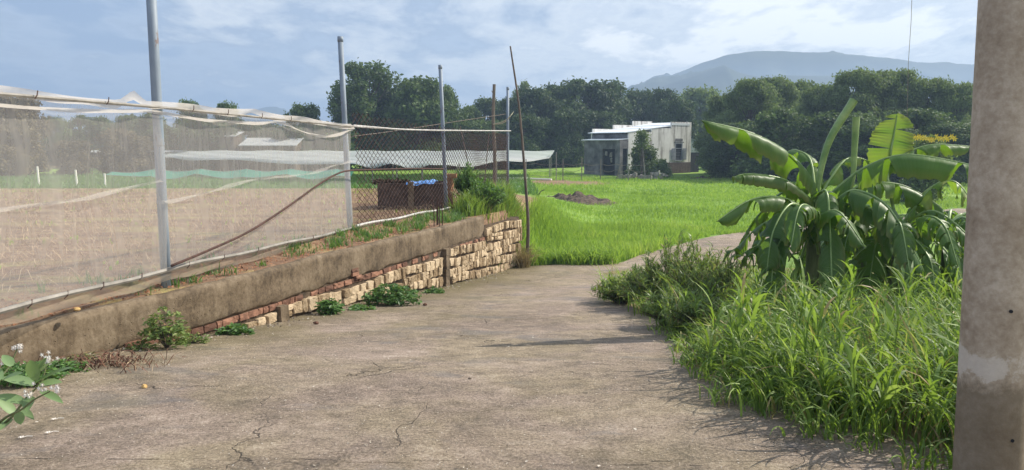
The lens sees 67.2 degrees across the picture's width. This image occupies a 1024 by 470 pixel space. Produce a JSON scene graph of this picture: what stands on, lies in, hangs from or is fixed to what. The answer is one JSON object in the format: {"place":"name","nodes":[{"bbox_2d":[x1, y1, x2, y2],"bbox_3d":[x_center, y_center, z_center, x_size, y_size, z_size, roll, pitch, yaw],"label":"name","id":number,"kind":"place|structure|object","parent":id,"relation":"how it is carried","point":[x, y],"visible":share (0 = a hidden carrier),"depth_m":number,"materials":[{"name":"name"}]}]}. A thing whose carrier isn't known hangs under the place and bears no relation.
{"place":"outdoors","nodes":[
{"label":"outdoors","id":0,"kind":"place"},
{"bbox_2d":[168,107,303,139],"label":"mountain","id":1,"kind":"structure","parent":0,"point":[277,110],"depth_m":1406.77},
{"bbox_2d":[0,208,965,469],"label":"road","id":2,"kind":"structure","parent":0,"point":[536,308],"depth_m":5.62,"materials":[{"name":"concrete"}]},
{"bbox_2d":[0,361,66,387],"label":"weed plant","id":3,"kind":"object","parent":2,"relation":"on","point":[17,367],"visible":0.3,"depth_m":6.07,"materials":[{"name":"green plant"}]},
{"bbox_2d":[0,344,71,429],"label":"milkweed plant","id":4,"kind":"object","parent":2,"relation":"on","point":[33,369],"visible":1,"depth_m":4.13,"materials":[{"name":"green plant"}]},
{"bbox_2d":[48,359,90,374],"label":"weed plant","id":5,"kind":"object","parent":2,"relation":"on","point":[60,363],"visible":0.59,"depth_m":6.50,"materials":[{"name":"green plant"}]},
{"bbox_2d":[37,348,186,372],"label":"twig litter","id":6,"kind":"object","parent":2,"relation":"on","point":[100,360],"visible":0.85,"depth_m":6.80,"materials":[{"name":"brown plant"}]},
{"bbox_2d":[136,306,190,348],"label":"weed plant","id":7,"kind":"object","parent":2,"relation":"on","point":[160,333],"visible":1,"depth_m":7.79,"materials":[{"name":"green plant"}]},
{"bbox_2d":[214,322,255,335],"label":"weed plant","id":8,"kind":"object","parent":2,"relation":"on","point":[237,329],"visible":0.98,"depth_m":8.89,"materials":[{"name":"green plant"}]},
{"bbox_2d":[314,298,344,315],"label":"weed plant","id":9,"kind":"object","parent":2,"relation":"on","point":[330,307],"visible":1,"depth_m":10.78,"materials":[{"name":"green plant"}]},
{"bbox_2d":[361,283,421,305],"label":"weed plant","id":10,"kind":"object","parent":2,"relation":"on","point":[396,295],"visible":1,"depth_m":11.79,"materials":[{"name":"green plant"}]},
{"bbox_2d":[1,331,915,469],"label":"grit","id":11,"kind":"object","parent":2,"relation":"on","point":[415,396],"visible":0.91,"depth_m":5.60,"materials":[{"name":"gravel"}]},
{"bbox_2d":[0,165,967,451],"bbox_3d":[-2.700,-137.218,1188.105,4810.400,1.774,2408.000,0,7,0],"label":"ground","id":12,"kind":"structure","parent":0,"point":[148,247],"depth_m":13.22,"materials":[{"name":"soil"}]},
{"bbox_2d":[0,96,39,171],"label":"hill tree","id":13,"kind":"object","parent":12,"relation":"on","point":[13,117],"visible":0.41,"depth_m":80.40,"materials":[{"name":"green plant"}]},
{"bbox_2d":[0,124,46,176],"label":"hill tree","id":14,"kind":"object","parent":12,"relation":"on","point":[14,161],"visible":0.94,"depth_m":70.59,"materials":[{"name":"green plant"}]},
{"bbox_2d":[10,97,57,171],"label":"hill tree","id":15,"kind":"object","parent":12,"relation":"on","point":[45,126],"visible":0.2,"depth_m":85.10,"materials":[{"name":"green plant"}]},
{"bbox_2d":[40,115,77,164],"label":"hill tree","id":16,"kind":"object","parent":12,"relation":"on","point":[63,133],"visible":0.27,"depth_m":101.94,"materials":[{"name":"green plant"}]},
{"bbox_2d":[47,139,105,174],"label":"hill tree","id":17,"kind":"object","parent":12,"relation":"on","point":[68,159],"visible":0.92,"depth_m":74.86,"materials":[{"name":"green plant"}]},
{"bbox_2d":[64,113,95,148],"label":"hill tree","id":18,"kind":"object","parent":12,"relation":"on","point":[74,122],"visible":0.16,"depth_m":106.10,"materials":[{"name":"green plant"}]},
{"bbox_2d":[72,115,113,160],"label":"hill tree","id":19,"kind":"object","parent":12,"relation":"on","point":[95,125],"visible":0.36,"depth_m":103.84,"materials":[{"name":"green plant"}]},
{"bbox_2d":[92,128,154,173],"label":"hill tree","id":20,"kind":"object","parent":12,"relation":"on","point":[127,154],"visible":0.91,"depth_m":78.59,"materials":[{"name":"green plant"}]},
{"bbox_2d":[105,113,144,141],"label":"hill tree","id":21,"kind":"object","parent":12,"relation":"on","point":[123,121],"visible":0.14,"depth_m":99.98,"materials":[{"name":"green plant"}]},
{"bbox_2d":[131,113,174,160],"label":"hill tree","id":22,"kind":"object","parent":12,"relation":"on","point":[145,120],"visible":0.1,"depth_m":95.76,"materials":[{"name":"green plant"}]},
{"bbox_2d":[139,125,201,170],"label":"hill tree","id":23,"kind":"object","parent":12,"relation":"on","point":[171,134],"visible":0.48,"depth_m":82.38,"materials":[{"name":"green plant"}]},
{"bbox_2d":[0,0,354,324],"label":"net fence","id":24,"kind":"object","parent":12,"relation":"on","point":[156,104],"visible":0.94,"depth_m":8.39,"materials":[{"name":"metal"}]},
{"bbox_2d":[170,168,443,266],"bbox_3d":[-2.741,-0.610,12.734,0.285,0.906,8.989,2,7,14],"label":"bent rod","id":25,"kind":"object","parent":24,"relation":"attached to","point":[241,235],"visible":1,"depth_m":10.76,"materials":[{"name":"metal"}]},
{"bbox_2d":[172,98,208,168],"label":"hill tree","id":26,"kind":"object","parent":12,"relation":"on","point":[178,122],"visible":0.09,"depth_m":94.05,"materials":[{"name":"green plant"}]},
{"bbox_2d":[174,118,242,170],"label":"hill tree","id":27,"kind":"object","parent":12,"relation":"on","point":[206,130],"visible":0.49,"depth_m":81.45,"materials":[{"name":"green plant"}]},
{"bbox_2d":[0,188,421,269],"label":"seedlings","id":28,"kind":"object","parent":12,"relation":"on","point":[76,237],"visible":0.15,"depth_m":19.24,"materials":[{"name":"green plant"}]},
{"bbox_2d":[202,132,243,170],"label":"barn","id":29,"kind":"structure","parent":12,"relation":"on","point":[232,140],"depth_m":81.86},
{"bbox_2d":[213,100,245,138],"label":"hill tree","id":30,"kind":"object","parent":12,"relation":"on","point":[228,106],"visible":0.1,"depth_m":96.25,"materials":[{"name":"green plant"}]},
{"bbox_2d":[0,188,459,291],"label":"straw litter","id":31,"kind":"object","parent":12,"relation":"on","point":[200,190],"visible":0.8,"depth_m":16.36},
{"bbox_2d":[106,168,353,183],"bbox_3d":[-18.048,-3.661,49.467,15.627,1.230,0.948,0,7,0],"label":"crop net","id":32,"kind":"object","parent":12,"relation":"on","point":[246,173],"visible":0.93,"depth_m":49.44,"materials":[{"name":"white"}]},
{"bbox_2d":[237,121,282,140],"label":"hill tree","id":33,"kind":"object","parent":12,"relation":"on","point":[259,131],"visible":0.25,"depth_m":85.58,"materials":[{"name":"green plant"}]},
{"bbox_2d":[0,197,522,367],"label":"retaining wall","id":34,"kind":"structure","parent":12,"relation":"on","point":[442,255],"depth_m":10.48,"materials":[{"name":"concrete"}]},
{"bbox_2d":[0,221,430,325],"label":"soil crumbs","id":35,"kind":"object","parent":34,"relation":"on","point":[147,291],"visible":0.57,"depth_m":9.67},
{"bbox_2d":[10,205,467,319],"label":"wall top grass","id":36,"kind":"structure","parent":34,"relation":"on","point":[451,217],"depth_m":12.54,"materials":[{"name":"green plant"}]},
{"bbox_2d":[446,178,525,267],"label":"grass","id":37,"kind":"structure","parent":34,"relation":"on","point":[465,203],"depth_m":17.90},
{"bbox_2d":[0,172,539,195],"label":"crop rows","id":38,"kind":"object","parent":12,"relation":"on","point":[68,181],"visible":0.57,"depth_m":52.60,"materials":[{"name":"green plant"}]},
{"bbox_2d":[238,138,303,170],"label":"barn","id":39,"kind":"structure","parent":12,"relation":"on","point":[259,144],"depth_m":81.41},
{"bbox_2d":[271,125,325,170],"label":"hill tree","id":40,"kind":"object","parent":12,"relation":"on","point":[285,132],"visible":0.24,"depth_m":84.13,"materials":[{"name":"green plant"}]},
{"bbox_2d":[283,102,320,149],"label":"hill tree","id":41,"kind":"object","parent":12,"relation":"on","point":[299,109],"visible":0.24,"depth_m":89.91,"materials":[{"name":"green plant"}]},
{"bbox_2d":[91,150,553,181],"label":"net house","id":42,"kind":"structure","parent":12,"relation":"on","point":[305,157],"depth_m":64.69,"materials":[{"name":"white"}]},
{"bbox_2d":[310,125,357,170],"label":"hill tree","id":43,"kind":"object","parent":12,"relation":"on","point":[331,143],"visible":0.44,"depth_m":86.21,"materials":[{"name":"green plant"}]},
{"bbox_2d":[324,80,376,167],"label":"tall tree","id":44,"kind":"object","parent":12,"relation":"on","point":[333,104],"visible":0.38,"depth_m":90.16,"materials":[{"name":"green plant"}]},
{"bbox_2d":[326,57,414,168],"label":"tall tree","id":45,"kind":"object","parent":12,"relation":"on","point":[361,78],"visible":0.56,"depth_m":91.67,"materials":[{"name":"green plant"}]},
{"bbox_2d":[377,181,443,209],"bbox_3d":[-2.331,-0.965,18.323,1.522,0.673,1.447,0,7,0],"label":"cistern","id":46,"kind":"object","parent":12,"relation":"on","point":[410,191],"visible":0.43,"depth_m":17.72,"materials":[{"name":"brick"}]},
{"bbox_2d":[379,75,464,169],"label":"round tree","id":47,"kind":"object","parent":12,"relation":"on","point":[419,104],"visible":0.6,"depth_m":92.36,"materials":[{"name":"green plant"}]},
{"bbox_2d":[352,65,510,226],"bbox_3d":[-1.293,-2.148,18.635,0.405,3.621,10.821,2,7,14],"label":"chain link fence","id":48,"kind":"object","parent":12,"relation":"on","point":[443,130],"visible":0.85,"depth_m":16.86,"materials":[{"name":"metal"}]},
{"bbox_2d":[424,84,468,168],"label":"round tree","id":49,"kind":"object","parent":12,"relation":"on","point":[449,93],"visible":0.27,"depth_m":95.78,"materials":[{"name":"green plant"}]},
{"bbox_2d":[453,162,485,194],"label":"wall top bush","id":50,"kind":"object","parent":12,"relation":"on","point":[468,181],"visible":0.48,"depth_m":18.45,"materials":[{"name":"green plant"}]},
{"bbox_2d":[466,178,506,209],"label":"wall top bush","id":51,"kind":"object","parent":12,"relation":"on","point":[497,198],"visible":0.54,"depth_m":17.89,"materials":[{"name":"green plant"}]},
{"bbox_2d":[453,118,520,168],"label":"round tree","id":52,"kind":"object","parent":12,"relation":"on","point":[479,125],"visible":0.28,"depth_m":95.48,"materials":[{"name":"green plant"}]},
{"bbox_2d":[472,95,504,122],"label":"round tree","id":53,"kind":"object","parent":12,"relation":"on","point":[484,105],"visible":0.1,"depth_m":110.63,"materials":[{"name":"green plant"}]},
{"bbox_2d":[492,84,495,184],"bbox_3d":[-0.616,-3.236,26.300,0.157,3.752,0.124,-3,7,-22],"label":"wooden post","id":54,"kind":"object","parent":12,"relation":"on","point":[493,106],"visible":0.7,"depth_m":26.20,"materials":[{"name":"grey wood"}]},
{"bbox_2d":[489,96,528,166],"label":"round tree","id":55,"kind":"object","parent":12,"relation":"on","point":[502,108],"visible":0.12,"depth_m":105.66,"materials":[{"name":"green plant"}]},
{"bbox_2d":[488,113,547,168],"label":"round tree","id":56,"kind":"object","parent":12,"relation":"on","point":[532,128],"visible":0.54,"depth_m":93.74,"materials":[{"name":"green plant"}]},
{"bbox_2d":[510,46,529,253],"bbox_3d":[0.201,-1.891,19.454,0.523,5.623,0.103,-2,7,-17],"label":"bamboo pole","id":57,"kind":"object","parent":12,"relation":"on","point":[526,201],"visible":0.88,"depth_m":19.51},
{"bbox_2d":[513,207,542,267],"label":"weeds","id":58,"kind":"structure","parent":12,"relation":"on","point":[523,259],"depth_m":19.19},
{"bbox_2d":[509,84,564,165],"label":"round tree","id":59,"kind":"object","parent":12,"relation":"on","point":[539,102],"visible":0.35,"depth_m":103.07,"materials":[{"name":"green plant"}]},
{"bbox_2d":[536,106,587,167],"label":"round tree","id":60,"kind":"object","parent":12,"relation":"on","point":[567,144],"visible":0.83,"depth_m":95.96,"materials":[{"name":"green plant"}]},
{"bbox_2d":[522,242,623,265],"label":"edge grass","id":61,"kind":"structure","parent":12,"relation":"on","point":[590,257],"depth_m":19.91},
{"bbox_2d":[547,191,615,204],"bbox_3d":[3.259,-2.007,41.523,5.000,0.715,6.000,0,7,0],"label":"earth mound","id":62,"kind":"object","parent":12,"relation":"on","point":[578,196],"visible":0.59,"depth_m":40.63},
{"bbox_2d":[554,75,621,165],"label":"round tree","id":63,"kind":"object","parent":12,"relation":"on","point":[595,96],"visible":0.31,"depth_m":106.02,"materials":[{"name":"green plant"}]},
{"bbox_2d":[579,109,627,165],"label":"round tree","id":64,"kind":"object","parent":12,"relation":"on","point":[606,120],"visible":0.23,"depth_m":101.47,"materials":[{"name":"green plant"}]},
{"bbox_2d":[589,273,633,303],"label":"narrow leaf shrub","id":65,"kind":"object","parent":12,"relation":"on","point":[609,292],"visible":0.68,"depth_m":11.99,"materials":[{"name":"green plant"}]},
{"bbox_2d":[582,77,646,124],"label":"round tree","id":66,"kind":"object","parent":12,"relation":"on","point":[624,107],"visible":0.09,"depth_m":109.76,"materials":[{"name":"green plant"}]},
{"bbox_2d":[520,196,748,261],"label":"field grass","id":67,"kind":"structure","parent":12,"relation":"on","point":[632,238],"depth_m":24.88,"materials":[{"name":"plant"}]},
{"bbox_2d":[623,87,657,118],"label":"round tree","id":68,"kind":"object","parent":12,"relation":"on","point":[641,97],"visible":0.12,"depth_m":114.06,"materials":[{"name":"green plant"}]},
{"bbox_2d":[624,143,659,176],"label":"shrub","id":69,"kind":"object","parent":12,"relation":"on","point":[651,164],"visible":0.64,"depth_m":70.80,"materials":[{"name":"green plant"}]},
{"bbox_2d":[632,127,651,174],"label":"sapling","id":70,"kind":"object","parent":12,"relation":"on","point":[642,137],"visible":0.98,"depth_m":69.47,"materials":[{"name":"green plant"}]},
{"bbox_2d":[614,251,677,302],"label":"narrow leaf shrub","id":71,"kind":"object","parent":12,"relation":"on","point":[637,280],"visible":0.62,"depth_m":11.27,"materials":[{"name":"green plant"}]},
{"bbox_2d":[644,87,680,122],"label":"round tree","id":72,"kind":"object","parent":12,"relation":"on","point":[660,98],"visible":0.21,"depth_m":110.47,"materials":[{"name":"green plant"}]},
{"bbox_2d":[636,281,696,327],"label":"narrow leaf shrub","id":73,"kind":"object","parent":12,"relation":"on","point":[648,309],"visible":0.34,"depth_m":9.53,"materials":[{"name":"green plant"}]},
{"bbox_2d":[637,229,706,292],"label":"narrow leaf shrub","id":74,"kind":"object","parent":12,"relation":"on","point":[665,260],"visible":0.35,"depth_m":11.51,"materials":[{"name":"green plant"}]},
{"bbox_2d":[659,96,699,154],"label":"round tree","id":75,"kind":"object","parent":12,"relation":"on","point":[680,110],"visible":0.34,"depth_m":97.97,"materials":[{"name":"green plant"}]},
{"bbox_2d":[662,291,730,330],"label":"narrow leaf shrub","id":76,"kind":"object","parent":12,"relation":"on","point":[690,312],"visible":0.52,"depth_m":8.76,"materials":[{"name":"green plant"}]},
{"bbox_2d":[658,233,740,297],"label":"narrow leaf shrub","id":77,"kind":"object","parent":12,"relation":"on","point":[684,276],"visible":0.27,"depth_m":10.73,"materials":[{"name":"green plant"}]},
{"bbox_2d":[679,84,720,135],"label":"round tree","id":78,"kind":"object","parent":12,"relation":"on","point":[698,95],"visible":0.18,"depth_m":124.16,"materials":[{"name":"green plant"}]},
{"bbox_2d":[692,93,747,173],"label":"feathery tree","id":79,"kind":"object","parent":12,"relation":"on","point":[717,107],"visible":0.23,"depth_m":76.76,"materials":[{"name":"green plant"}]},
{"bbox_2d":[687,246,765,303],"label":"narrow leaf shrub","id":80,"kind":"object","parent":12,"relation":"on","point":[717,276],"visible":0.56,"depth_m":10.12,"materials":[{"name":"green plant"}]},
{"bbox_2d":[697,121,762,177],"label":"thicket","id":81,"kind":"object","parent":12,"relation":"on","point":[722,157],"visible":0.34,"depth_m":68.72,"materials":[{"name":"green plant"}]},
{"bbox_2d":[583,258,891,333],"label":"corner grass","id":82,"kind":"structure","parent":12,"relation":"on","point":[630,299],"depth_m":10.61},
{"bbox_2d":[521,170,967,194],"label":"field grass","id":83,"kind":"structure","parent":12,"relation":"on","point":[637,181],"depth_m":57.23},
{"bbox_2d":[711,76,783,161],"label":"feathery tree","id":84,"kind":"object","parent":12,"relation":"on","point":[760,97],"visible":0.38,"depth_m":72.03,"materials":[{"name":"green plant"}]},
{"bbox_2d":[724,106,818,181],"bbox_3d":[21.824,-7.136,65.020,7.651,7.372,7.766,2,7,16],"label":"thicket","id":85,"kind":"object","parent":12,"relation":"on","point":[788,120],"visible":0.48,"depth_m":63.27,"materials":[{"name":"green plant"}]},
{"bbox_2d":[756,74,802,110],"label":"feathery tree","id":86,"kind":"object","parent":12,"relation":"on","point":[788,88],"visible":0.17,"depth_m":77.32,"materials":[{"name":"green plant"}]},
{"bbox_2d":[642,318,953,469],"bbox_3d":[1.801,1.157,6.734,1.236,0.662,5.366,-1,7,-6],"label":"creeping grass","id":87,"kind":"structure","parent":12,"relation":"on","point":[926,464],"depth_m":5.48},
{"bbox_2d":[655,260,959,331],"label":"back grass","id":88,"kind":"structure","parent":12,"relation":"on","point":[790,268],"depth_m":14.93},
{"bbox_2d":[790,82,835,165],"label":"feathery tree","id":89,"kind":"object","parent":12,"relation":"on","point":[811,104],"visible":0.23,"depth_m":70.44,"materials":[{"name":"green plant"}]},
{"bbox_2d":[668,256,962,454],"bbox_3d":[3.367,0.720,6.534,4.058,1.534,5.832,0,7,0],"label":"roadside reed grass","id":90,"kind":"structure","parent":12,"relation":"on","point":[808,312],"depth_m":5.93,"materials":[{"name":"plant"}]},
{"bbox_2d":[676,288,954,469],"bbox_3d":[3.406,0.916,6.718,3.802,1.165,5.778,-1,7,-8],"label":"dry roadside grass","id":91,"kind":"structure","parent":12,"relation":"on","point":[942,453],"depth_m":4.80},
{"bbox_2d":[701,98,968,303],"bbox_3d":[3.880,-0.182,9.110,2.808,2.872,2.834,4,8,31],"label":"banana plant","id":92,"kind":"object","parent":12,"relation":"on","point":[818,213],"visible":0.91,"depth_m":8.86,"materials":[{"name":"green plant"}]},
{"bbox_2d":[803,110,881,179],"bbox_3d":[27.477,-7.052,64.040,7.990,6.607,7.339,-3,7,-21],"label":"thicket","id":93,"kind":"object","parent":12,"relation":"on","point":[826,121],"visible":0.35,"depth_m":62.46,"materials":[{"name":"green plant"}]},
{"bbox_2d":[811,66,900,142],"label":"feathery tree","id":94,"kind":"object","parent":12,"relation":"on","point":[866,85],"visible":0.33,"depth_m":67.53,"materials":[{"name":"green plant"}]},
{"bbox_2d":[787,233,947,303],"bbox_3d":[4.984,0.471,10.819,2.340,1.392,2.246,4,8,32],"label":"banana plant","id":95,"kind":"object","parent":12,"relation":"on","point":[799,273],"visible":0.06,"depth_m":10.67,"materials":[{"name":"green plant"}]},
{"bbox_2d":[831,120,921,183],"bbox_3d":[29.201,-6.451,61.742,7.078,5.455,7.658,1,7,12],"label":"thicket","id":96,"kind":"object","parent":12,"relation":"on","point":[862,151],"visible":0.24,"depth_m":60.46,"materials":[{"name":"green plant"}]},
{"bbox_2d":[799,113,969,306],"bbox_3d":[5.018,-0.135,9.548,2.433,2.745,2.619,0,7,0],"label":"banana plant","id":97,"kind":"object","parent":12,"relation":"on","point":[888,134],"visible":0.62,"depth_m":9.31,"materials":[{"name":"green plant"}]},
{"bbox_2d":[873,67,930,120],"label":"feathery tree","id":98,"kind":"object","parent":12,"relation":"on","point":[898,80],"visible":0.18,"depth_m":68.81,"materials":[{"name":"green plant"}]},
{"bbox_2d":[853,209,965,304],"bbox_3d":[5.883,0.419,10.277,2.578,1.572,2.292,0,7,0],"label":"banana plant","id":99,"kind":"object","parent":12,"relation":"on","point":[957,218],"visible":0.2,"depth_m":10.09,"materials":[{"name":"green plant"}]},
{"bbox_2d":[881,106,961,180],"bbox_3d":[32.929,-7.086,63.410,7.248,6.819,7.890,0,7,-4],"label":"thicket","id":100,"kind":"object","parent":12,"relation":"on","point":[919,118],"visible":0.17,"depth_m":61.48,"materials":[{"name":"green plant"}]},
{"bbox_2d":[894,131,959,201],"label":"shrub","id":101,"kind":"object","parent":12,"relation":"on","point":[919,185],"visible":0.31,"depth_m":41.29,"materials":[{"name":"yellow plant"}]},
{"bbox_2d":[899,75,959,111],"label":"feathery tree","id":102,"kind":"object","parent":12,"relation":"on","point":[925,86],"visible":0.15,"depth_m":67.74,"materials":[{"name":"green plant"}]},
{"bbox_2d":[913,122,970,183],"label":"thicket","id":103,"kind":"object","parent":12,"relation":"on","point":[961,133],"visible":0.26,"depth_m":59.34,"materials":[{"name":"green plant"}]},
{"bbox_2d":[923,81,972,123],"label":"feathery tree","id":104,"kind":"object","parent":12,"relation":"on","point":[960,106],"visible":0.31,"depth_m":66.23,"materials":[{"name":"green plant"}]},
{"bbox_2d":[952,0,1023,469],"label":"utility pole","id":105,"kind":"object","parent":12,"relation":"on","point":[989,425],"visible":1,"depth_m":3.46,"materials":[{"name":"concrete"}]},
{"bbox_2d":[0,0,977,141],"label":"sky","id":106,"kind":"structure","parent":0,"point":[251,54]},
{"bbox_2d":[584,121,690,175],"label":"house","id":107,"kind":"structure","parent":0,"point":[671,141],"depth_m":78.35,"materials":[{"name":"white paint"}]},
{"bbox_2d":[604,149,614,174],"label":"door","id":108,"kind":"structure","parent":107,"relation":"in","point":[609,154],"depth_m":76.39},
{"bbox_2d":[536,187,966,229],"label":"field grass","id":109,"kind":"structure","parent":0,"point":[662,207],"depth_m":38.31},
{"bbox_2d":[621,65,930,119],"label":"mountain foothill","id":110,"kind":"structure","parent":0,"point":[721,77],"depth_m":777.16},
{"bbox_2d":[650,265,961,469],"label":"roadside grass","id":111,"kind":"structure","parent":0,"point":[806,399],"depth_m":5.38,"materials":[{"name":"plant"}]},
{"bbox_2d":[643,51,973,86],"bbox_3d":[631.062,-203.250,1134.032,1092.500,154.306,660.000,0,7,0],"label":"mountain","id":112,"kind":"structure","parent":0,"point":[764,63],"depth_m":1095.11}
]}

